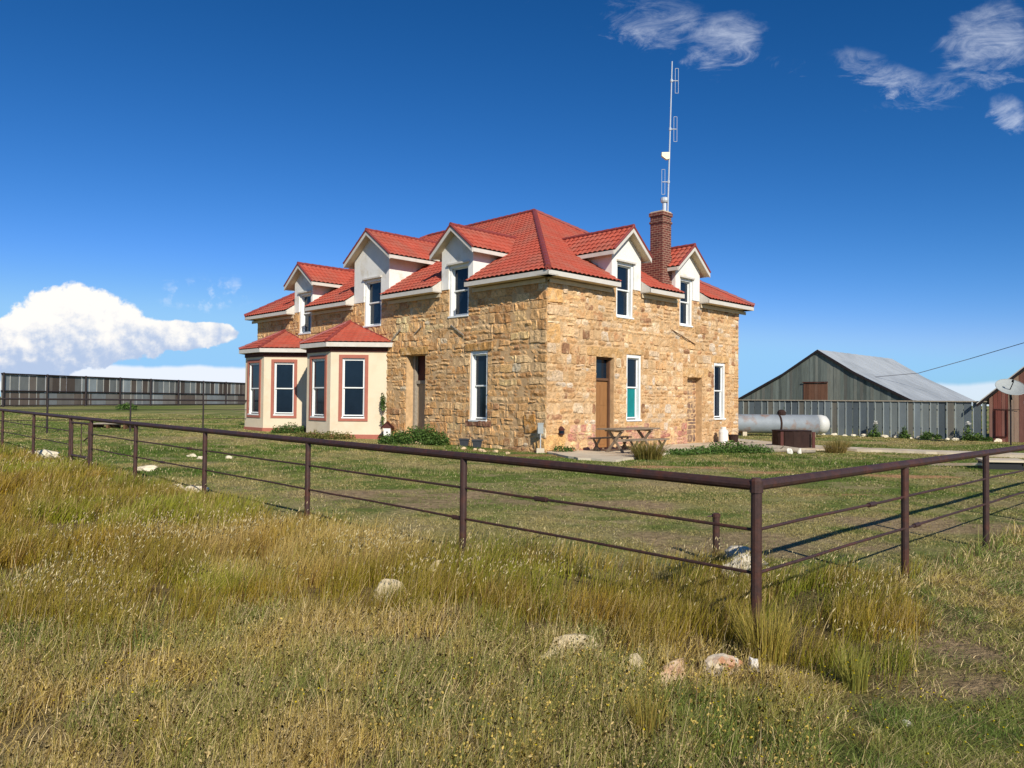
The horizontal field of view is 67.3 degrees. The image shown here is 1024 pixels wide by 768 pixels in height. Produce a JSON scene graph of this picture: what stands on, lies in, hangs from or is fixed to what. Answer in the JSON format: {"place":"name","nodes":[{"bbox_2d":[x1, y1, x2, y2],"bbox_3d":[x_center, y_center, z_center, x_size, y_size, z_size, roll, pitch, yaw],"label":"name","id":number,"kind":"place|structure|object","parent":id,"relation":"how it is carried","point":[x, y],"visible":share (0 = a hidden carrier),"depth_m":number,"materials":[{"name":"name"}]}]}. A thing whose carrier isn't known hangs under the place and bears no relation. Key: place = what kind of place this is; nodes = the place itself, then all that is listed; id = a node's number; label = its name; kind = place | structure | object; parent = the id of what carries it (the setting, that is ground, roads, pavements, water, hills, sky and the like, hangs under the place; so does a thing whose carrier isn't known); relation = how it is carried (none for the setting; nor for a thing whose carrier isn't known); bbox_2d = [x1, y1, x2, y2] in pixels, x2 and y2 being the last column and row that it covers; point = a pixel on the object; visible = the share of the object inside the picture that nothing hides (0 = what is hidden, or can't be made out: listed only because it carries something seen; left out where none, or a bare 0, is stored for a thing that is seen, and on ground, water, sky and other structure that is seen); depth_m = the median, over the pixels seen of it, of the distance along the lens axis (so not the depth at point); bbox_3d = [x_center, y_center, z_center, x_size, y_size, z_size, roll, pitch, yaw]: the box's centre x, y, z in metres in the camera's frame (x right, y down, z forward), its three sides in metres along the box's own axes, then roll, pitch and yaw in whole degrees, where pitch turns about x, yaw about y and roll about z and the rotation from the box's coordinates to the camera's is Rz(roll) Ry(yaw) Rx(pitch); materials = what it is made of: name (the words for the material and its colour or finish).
{"place":"outdoors","nodes":[
{"label":"outdoors","id":0,"kind":"place"},
{"bbox_2d":[0,397,1023,767],"bbox_3d":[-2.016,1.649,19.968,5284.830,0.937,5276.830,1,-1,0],"label":"ground","id":1,"kind":"structure","parent":0,"point":[984,683],"depth_m":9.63,"materials":[{"name":"green plant"}]},
{"bbox_2d":[26,449,59,456],"bbox_3d":[-12.016,1.771,19.688,0.859,0.200,0.456,0,-1,25],"label":"rock","id":2,"kind":"object","parent":1,"relation":"on","point":[45,451],"visible":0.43,"depth_m":19.59,"materials":[{"name":"beige stone"}]},
{"bbox_2d":[93,423,133,428],"bbox_3d":[-17.557,1.845,34.068,2.011,0.306,1.210,1,-1,0],"label":"plank pile","id":3,"kind":"object","parent":1,"relation":"on","point":[108,425],"visible":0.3,"depth_m":33.63,"materials":[{"name":"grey wood"}]},
{"bbox_2d":[0,372,244,406],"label":"windbreak fence","id":4,"kind":"object","parent":1,"relation":"on","point":[16,385],"visible":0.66,"depth_m":80.44,"materials":[{"name":"grey metal"}]},
{"bbox_2d":[0,398,246,432],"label":"back fence","id":5,"kind":"object","parent":1,"relation":"on","point":[47,407],"visible":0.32,"depth_m":31.54,"materials":[{"name":"brown metal"}]},
{"bbox_2d":[115,402,137,410],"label":"shrub","id":6,"kind":"object","parent":1,"relation":"on","point":[126,406],"visible":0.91,"depth_m":63.67,"materials":[{"name":"green plant"}]},
{"bbox_2d":[137,465,156,470],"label":"rock","id":7,"kind":"object","parent":1,"relation":"on","point":[148,467],"visible":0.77,"depth_m":16.32,"materials":[{"name":"beige stone"}]},
{"bbox_2d":[184,485,208,491],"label":"rock","id":8,"kind":"object","parent":1,"relation":"on","point":[190,486],"visible":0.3,"depth_m":13.04,"materials":[{"name":"beige stone"}]},
{"bbox_2d":[271,422,305,433],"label":"shrub","id":9,"kind":"object","parent":1,"relation":"on","point":[289,429],"visible":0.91,"depth_m":32.44,"materials":[{"name":"green plant"}]},
{"bbox_2d":[290,429,355,438],"bbox_3d":[-7.234,1.918,29.218,2.555,0.467,0.770,1,-1,0],"label":"shrub","id":10,"kind":"object","parent":1,"relation":"on","point":[315,434],"visible":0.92,"depth_m":29.12,"materials":[{"name":"green plant"}]},
{"bbox_2d":[380,392,385,436],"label":"vine","id":11,"kind":"object","parent":1,"relation":"on","point":[383,408],"visible":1,"depth_m":29.64,"materials":[{"name":"green plant"}]},
{"bbox_2d":[381,421,393,434],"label":"bird house","id":12,"kind":"structure","parent":1,"relation":"on","point":[387,426],"depth_m":29.20,"materials":[{"name":"white paint"}]},
{"bbox_2d":[372,579,409,603],"bbox_3d":[-0.980,1.680,6.218,0.308,0.210,0.172,1,-1,0],"label":"rock","id":13,"kind":"object","parent":1,"relation":"on","point":[384,582],"visible":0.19,"depth_m":6.17,"materials":[{"name":"beige stone"}]},
{"bbox_2d":[375,423,450,444],"bbox_3d":[-3.483,1.774,26.963,2.702,0.811,1.136,1,-1,0],"label":"shrub","id":14,"kind":"object","parent":1,"relation":"on","point":[424,436],"visible":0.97,"depth_m":26.74,"materials":[{"name":"green plant"}]},
{"bbox_2d":[426,560,439,577],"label":"rock","id":15,"kind":"object","parent":1,"relation":"on","point":[434,564],"visible":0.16,"depth_m":7.04,"materials":[{"name":"beige stone"}]},
{"bbox_2d":[459,438,469,446],"bbox_3d":[-1.608,1.985,25.941,0.370,0.285,0.370,1,-1,0],"label":"flower pot","id":16,"kind":"object","parent":1,"relation":"on","point":[464,442],"visible":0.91,"depth_m":25.80,"materials":[{"name":"plastic"}]},
{"bbox_2d":[0,441,950,692],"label":"tall grass","id":17,"kind":"structure","parent":1,"relation":"on","point":[337,555],"depth_m":6.66,"materials":[{"name":"green plant"}]},
{"bbox_2d":[471,439,482,447],"bbox_3d":[-1.154,1.984,25.475,0.370,0.285,0.370,1,-1,0],"label":"flower pot","id":18,"kind":"object","parent":1,"relation":"on","point":[477,443],"visible":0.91,"depth_m":25.33,"materials":[{"name":"plastic"}]},
{"bbox_2d":[239,197,754,452],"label":"stone house","id":19,"kind":"structure","parent":1,"relation":"on","point":[509,332],"depth_m":28.13,"materials":[{"name":"stone"}]},
{"bbox_2d":[248,363,258,414],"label":"window","id":20,"kind":"structure","parent":19,"relation":"in","point":[254,367],"depth_m":34.74,"materials":[{"name":"white paint"}]},
{"bbox_2d":[239,329,312,431],"bbox_3d":[-10.481,-0.141,35.659,4.070,4.830,4.163,1,-1,0],"label":"bay window","id":21,"kind":"structure","parent":19,"relation":"in","point":[254,352],"depth_m":33.89,"materials":[{"name":"beige paint"}]},
{"bbox_2d":[273,362,293,415],"bbox_3d":[-10.043,0.219,33.929,0.900,2.345,0.175,1,-1,0],"label":"window","id":22,"kind":"structure","parent":19,"relation":"in","point":[284,371],"depth_m":33.97,"materials":[{"name":"white paint"}]},
{"bbox_2d":[298,292,310,334],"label":"window","id":23,"kind":"structure","parent":19,"relation":"in","point":[305,298],"depth_m":34.90,"materials":[{"name":"white paint"}]},
{"bbox_2d":[310,358,324,417],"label":"window","id":24,"kind":"structure","parent":19,"relation":"in","point":[318,369],"depth_m":30.74,"materials":[{"name":"white paint"}]},
{"bbox_2d":[299,320,393,438],"bbox_3d":[-6.604,-0.186,31.688,4.072,4.964,4.164,1,-1,0],"label":"bay window","id":25,"kind":"structure","parent":19,"relation":"in","point":[318,346],"depth_m":29.92,"materials":[{"name":"beige paint"}]},
{"bbox_2d":[341,358,364,418],"bbox_3d":[-6.166,0.167,29.958,0.900,2.345,0.175,1,-1,0],"label":"window","id":26,"kind":"structure","parent":19,"relation":"in","point":[353,378],"depth_m":30.00,"materials":[{"name":"white paint"}]},
{"bbox_2d":[363,277,380,327],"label":"window","id":27,"kind":"structure","parent":19,"relation":"in","point":[372,286],"depth_m":31.03,"materials":[{"name":"white paint"}]},
{"bbox_2d":[412,356,424,431],"bbox_3d":[-3.298,0.523,28.887,0.190,3.190,1.150,2,-2,-44],"label":"door","id":28,"kind":"structure","parent":19,"relation":"in","point":[418,361],"depth_m":29.17,"materials":[{"name":"brown wood"}]},
{"bbox_2d":[448,263,468,317],"bbox_3d":[-1.795,-3.273,27.015,0.275,1.875,1.080,2,-2,-44],"label":"window","id":29,"kind":"structure","parent":19,"relation":"in","point":[459,294],"depth_m":27.21,"materials":[{"name":"white paint"}]},
{"bbox_2d":[468,350,487,421],"bbox_3d":[-1.073,0.076,26.166,0.275,2.395,0.920,2,-2,-44],"label":"window","id":30,"kind":"structure","parent":19,"relation":"in","point":[479,359],"depth_m":26.36,"materials":[{"name":"white paint"}]},
{"bbox_2d":[558,426,564,434],"bbox_3d":[1.551,1.469,24.181,0.222,0.280,0.222,0,-1,22],"label":"wall lantern","id":31,"kind":"object","parent":19,"relation":"attached to","point":[561,429],"depth_m":24.10,"materials":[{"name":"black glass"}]},
{"bbox_2d":[596,357,609,446],"bbox_3d":[2.963,0.628,25.991,0.950,3.070,0.140,2,-2,-44],"label":"door","id":32,"kind":"structure","parent":19,"relation":"in","point":[602,363],"depth_m":26.14,"materials":[{"name":"brown wood"}]},
{"bbox_2d":[616,261,633,319],"bbox_3d":[3.855,-3.241,26.706,0.970,1.945,0.245,2,-2,-44],"label":"window","id":33,"kind":"structure","parent":19,"relation":"in","point":[624,293],"depth_m":26.89,"materials":[{"name":"white paint"}]},
{"bbox_2d":[626,354,641,420],"bbox_3d":[4.216,0.141,27.014,0.870,2.325,0.245,2,-2,-44],"label":"window","id":34,"kind":"structure","parent":19,"relation":"in","point":[633,374],"depth_m":27.19,"materials":[{"name":"white paint"}]},
{"bbox_2d":[661,61,678,210],"bbox_3d":[5.991,-8.163,29.190,0.638,8.251,0.140,1,-1,0],"label":"antenna mast","id":35,"kind":"object","parent":19,"relation":"attached to","point":[665,155],"visible":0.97,"depth_m":29.20,"materials":[{"name":"white metal"}]},
{"bbox_2d":[679,278,692,326],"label":"window","id":36,"kind":"structure","parent":19,"relation":"in","point":[686,284],"depth_m":29.56,"materials":[{"name":"white paint"}]},
{"bbox_2d":[714,363,725,419],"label":"window","id":37,"kind":"structure","parent":19,"relation":"in","point":[719,368],"depth_m":31.19,"materials":[{"name":"white paint"}]},
{"bbox_2d":[0,445,1023,767],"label":"meadow grass","id":38,"kind":"structure","parent":1,"relation":"on","point":[320,733],"depth_m":4.10,"materials":[{"name":"green plant"}]},
{"bbox_2d":[0,408,1023,642],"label":"pipe fence","id":39,"kind":"object","parent":1,"relation":"on","point":[756,486],"visible":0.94,"depth_m":7.10,"materials":[{"name":"brown metal"}]},
{"bbox_2d":[70,421,89,465],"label":"walk gate","id":40,"kind":"structure","parent":39,"relation":"attached to","point":[72,455],"depth_m":16.13,"materials":[{"name":"metal"}]},
{"bbox_2d":[9,650,1023,767],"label":"wildflowers","id":41,"kind":"object","parent":1,"relation":"on","point":[926,753],"visible":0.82,"depth_m":3.87,"materials":[{"name":"yellow plant"}]},
{"bbox_2d":[536,423,543,452],"bbox_3d":[0.877,1.712,23.689,0.240,1.030,0.120,1,-1,0],"label":"meter box","id":42,"kind":"object","parent":1,"relation":"on","point":[540,432],"visible":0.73,"depth_m":23.64,"materials":[{"name":"metal"}]},
{"bbox_2d":[553,443,576,451],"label":"weed","id":43,"kind":"object","parent":1,"relation":"on","point":[564,449],"visible":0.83,"depth_m":23.77,"materials":[{"name":"green plant"}]},
{"bbox_2d":[543,633,599,660],"bbox_3d":[0.364,1.709,5.045,0.477,0.134,0.191,1,-2,-32],"label":"rock","id":44,"kind":"object","parent":1,"relation":"on","point":[568,639],"visible":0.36,"depth_m":5.00,"materials":[{"name":"beige stone"}]},
{"bbox_2d":[627,653,644,673],"bbox_3d":[0.763,1.715,4.707,0.086,0.131,0.104,-1,-2,43],"label":"rock","id":45,"kind":"object","parent":1,"relation":"on","point":[634,657],"visible":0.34,"depth_m":4.70,"materials":[{"name":"beige stone"}]},
{"bbox_2d":[622,681,671,750],"bbox_3d":[0.648,1.604,3.711,0.248,0.281,0.249,1,-1,0],"label":"grass tuft","id":46,"kind":"object","parent":1,"relation":"on","point":[651,721],"visible":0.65,"depth_m":3.69,"materials":[{"name":"green plant"}]},
{"bbox_2d":[624,438,671,459],"bbox_3d":[3.810,1.835,21.667,1.462,0.598,1.437,1,-1,0],"label":"grass tuft","id":47,"kind":"object","parent":1,"relation":"on","point":[652,452],"visible":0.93,"depth_m":21.46,"materials":[{"name":"green plant"}]},
{"bbox_2d":[655,658,686,686],"bbox_3d":[0.945,1.720,4.607,0.121,0.122,0.324,0,-2,35],"label":"rock","id":48,"kind":"object","parent":1,"relation":"on","point":[676,663],"visible":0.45,"depth_m":4.57,"materials":[{"name":"beige stone"}]},
{"bbox_2d":[707,513,720,558],"bbox_3d":[2.091,1.644,7.965,0.136,0.610,0.090,1,-1,0],"label":"stub post","id":49,"kind":"object","parent":1,"relation":"on","point":[716,529],"visible":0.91,"depth_m":7.94,"materials":[{"name":"brown metal"}]},
{"bbox_2d":[664,440,776,455],"bbox_3d":[6.473,2.039,24.660,4.140,0.497,1.662,1,-1,-22],"label":"shrub","id":50,"kind":"object","parent":1,"relation":"on","point":[731,448],"visible":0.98,"depth_m":24.65,"materials":[{"name":"green plant"}]},
{"bbox_2d":[705,653,743,675],"bbox_3d":[1.298,1.723,4.723,0.237,0.132,0.174,2,-2,-43],"label":"rock","id":51,"kind":"object","parent":1,"relation":"on","point":[714,658],"visible":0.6,"depth_m":4.68,"materials":[{"name":"beige stone"}]},
{"bbox_2d":[722,554,750,579],"bbox_3d":[2.120,1.708,7.178,0.290,0.260,0.246,0,-2,37],"label":"rock","id":52,"kind":"object","parent":1,"relation":"on","point":[740,563],"visible":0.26,"depth_m":7.09,"materials":[{"name":"beige stone"}]},
{"bbox_2d":[722,545,750,562],"bbox_3d":[2.249,1.741,7.636,0.373,0.266,0.339,2,-2,-44],"label":"rock","id":53,"kind":"object","parent":1,"relation":"on","point":[731,551],"visible":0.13,"depth_m":7.57,"materials":[{"name":"grey stone"}]},
{"bbox_2d":[740,441,765,445],"bbox_3d":[8.283,2.131,26.557,1.032,0.350,0.265,-1,-2,41],"label":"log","id":54,"kind":"object","parent":1,"relation":"on","point":[750,443],"visible":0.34,"depth_m":26.50,"materials":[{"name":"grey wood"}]},
{"bbox_2d":[748,657,758,671],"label":"rock","id":55,"kind":"object","parent":1,"relation":"on","point":[753,660],"visible":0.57,"depth_m":4.76,"materials":[{"name":"white stone"}]},
{"bbox_2d":[725,596,805,666],"bbox_3d":[1.647,1.591,4.992,0.539,0.388,0.534,1,-1,0],"label":"grass tuft","id":56,"kind":"object","parent":1,"relation":"on","point":[779,651],"visible":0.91,"depth_m":4.92,"materials":[{"name":"green plant"}]},
{"bbox_2d":[735,444,798,448],"bbox_3d":[8.575,2.172,26.151,2.311,0.270,0.210,0,-1,27],"label":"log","id":57,"kind":"object","parent":1,"relation":"on","point":[773,446],"visible":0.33,"depth_m":25.97,"materials":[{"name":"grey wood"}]},
{"bbox_2d":[738,410,829,436],"bbox_3d":[12.722,1.946,37.462,5.460,1.405,0.990,1,-1,-2],"label":"propane tank","id":58,"kind":"object","parent":1,"relation":"on","point":[769,423],"visible":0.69,"depth_m":37.07,"materials":[{"name":"silver metal"}]},
{"bbox_2d":[761,446,815,452],"bbox_3d":[9.069,2.174,25.524,1.909,0.258,0.208,0,-1,12],"label":"concrete slab","id":59,"kind":"object","parent":1,"relation":"on","point":[781,449],"visible":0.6,"depth_m":25.47,"materials":[{"name":"white concrete"}]},
{"bbox_2d":[787,448,792,453],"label":"rock","id":60,"kind":"object","parent":1,"relation":"on","point":[789,451],"visible":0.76,"depth_m":24.82,"materials":[{"name":"white stone"}]},
{"bbox_2d":[801,447,824,450],"bbox_3d":[10.258,2.423,27.751,2.419,0.300,1.922,0,-1,7],"label":"well pad","id":61,"kind":"object","parent":1,"relation":"on","point":[817,448],"depth_m":26.84,"materials":[{"name":"concrete"}]},
{"bbox_2d":[772,429,814,447],"bbox_3d":[10.131,2.007,27.864,1.400,0.690,1.400,1,-1,0],"label":"well box","id":62,"kind":"object","parent":61,"relation":"on","point":[795,438],"visible":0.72,"depth_m":27.27,"materials":[{"name":"metal"}]},
{"bbox_2d":[818,440,851,453],"bbox_3d":[10.903,2.111,25.899,1.208,0.423,1.204,0,-1,24],"label":"grass tuft","id":63,"kind":"object","parent":1,"relation":"on","point":[834,448],"visible":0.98,"depth_m":25.75,"materials":[{"name":"green plant"}]},
{"bbox_2d":[829,438,851,447],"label":"grass tuft","id":64,"kind":"object","parent":1,"relation":"on","point":[842,442],"visible":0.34,"depth_m":27.53,"materials":[{"name":"plant"}]},
{"bbox_2d":[831,643,875,693],"bbox_3d":[1.984,1.643,4.466,0.259,0.262,0.277,1,-1,0],"label":"grass tuft","id":65,"kind":"object","parent":1,"relation":"on","point":[860,678],"visible":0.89,"depth_m":4.44,"materials":[{"name":"green plant"}]},
{"bbox_2d":[738,349,974,430],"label":"barn","id":66,"kind":"structure","parent":1,"relation":"on","point":[817,374],"depth_m":50.31,"materials":[{"name":"grey metal"}]},
{"bbox_2d":[803,383,827,399],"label":"loft door","id":67,"kind":"structure","parent":66,"relation":"in","point":[811,391],"depth_m":50.08,"materials":[{"name":"brown wood"}]},
{"bbox_2d":[876,343,1022,376],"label":"overhead cable","id":68,"kind":"object","parent":66,"relation":"attached to","point":[950,364],"visible":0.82,"depth_m":48.59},
{"bbox_2d":[738,399,986,439],"bbox_3d":[16.637,1.850,38.907,12.647,2.070,0.329,0,-2,36],"label":"board fence","id":69,"kind":"object","parent":1,"relation":"on","point":[894,417],"visible":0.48,"depth_m":37.54,"materials":[{"name":"grey wood"}]},
{"bbox_2d":[868,421,880,436],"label":"hollyhock","id":70,"kind":"object","parent":1,"relation":"on","point":[876,434],"visible":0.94,"depth_m":37.52,"materials":[{"name":"green plant"}]},
{"bbox_2d":[898,425,910,438],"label":"hollyhock","id":71,"kind":"object","parent":1,"relation":"on","point":[906,435],"visible":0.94,"depth_m":36.76,"materials":[{"name":"green plant"}]},
{"bbox_2d":[920,431,942,439],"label":"weed","id":72,"kind":"object","parent":1,"relation":"on","point":[928,435],"visible":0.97,"depth_m":36.15,"materials":[{"name":"green plant"}]},
{"bbox_2d":[960,420,973,440],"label":"hollyhock","id":73,"kind":"object","parent":1,"relation":"on","point":[967,436],"visible":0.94,"depth_m":35.20,"materials":[{"name":"green plant"}]},
{"bbox_2d":[931,458,1023,469],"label":"concrete slab","id":74,"kind":"object","parent":1,"relation":"on","point":[1007,463],"visible":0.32,"depth_m":19.74,"materials":[{"name":"concrete"}]},
{"bbox_2d":[969,432,992,440],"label":"weed","id":75,"kind":"object","parent":1,"relation":"on","point":[978,438],"visible":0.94,"depth_m":34.86,"materials":[{"name":"green plant"}]},
{"bbox_2d":[977,366,1023,442],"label":"red shed","id":76,"kind":"structure","parent":1,"relation":"on","point":[996,399],"depth_m":34.49,"materials":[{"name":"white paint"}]},
{"bbox_2d":[995,379,1023,444],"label":"satellite dish","id":77,"kind":"object","parent":1,"relation":"on","point":[1010,387],"visible":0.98,"depth_m":31.91,"materials":[{"name":"white metal"}]},
{"bbox_2d":[0,0,1023,405],"label":"sky","id":78,"kind":"structure","parent":0,"point":[851,172],"materials":[{"name":"blue"}]},
{"bbox_2d":[547,441,771,461],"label":"patio","id":79,"kind":"structure","parent":0,"point":[614,455],"depth_m":23.05,"materials":[{"name":"concrete"}]},
{"bbox_2d":[588,436,631,450],"bbox_3d":[3.153,1.921,24.657,1.900,0.450,0.360,2,-2,-44],"label":"bench","id":80,"kind":"object","parent":79,"relation":"on","point":[596,448],"visible":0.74,"depth_m":24.22,"materials":[{"name":"brown wood"}]},
{"bbox_2d":[596,427,659,452],"bbox_3d":[3.663,1.757,24.067,2.300,0.760,0.740,2,-2,-44],"label":"picnic table","id":81,"kind":"object","parent":79,"relation":"on","point":[616,440],"visible":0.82,"depth_m":23.67,"materials":[{"name":"brown wood"}]},
{"bbox_2d":[625,438,669,453],"bbox_3d":[4.135,1.902,23.408,1.900,0.450,0.360,2,-2,-44],"label":"bench","id":82,"kind":"object","parent":79,"relation":"on","point":[652,439],"visible":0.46,"depth_m":23.15,"materials":[{"name":"brown wood"}]},
{"bbox_2d":[718,427,727,442],"bbox_3d":[8.310,2.011,30.242,0.364,0.640,0.370,1,-1,0],"label":"gas cylinder","id":83,"kind":"object","parent":79,"relation":"on","point":[722,434],"visible":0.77,"depth_m":30.10,"materials":[{"name":"white paint"}]},
{"bbox_2d":[728,431,738,441],"bbox_3d":[8.809,2.099,30.590,0.429,0.488,0.440,1,-1,0],"label":"metal bucket","id":84,"kind":"object","parent":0,"point":[734,437],"visible":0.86,"depth_m":30.44,"materials":[{"name":"metal"}]},
{"bbox_2d":[738,439,1023,457],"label":"path","id":85,"kind":"structure","parent":0,"point":[942,452],"depth_m":25.99,"materials":[{"name":"concrete"}]}
]}

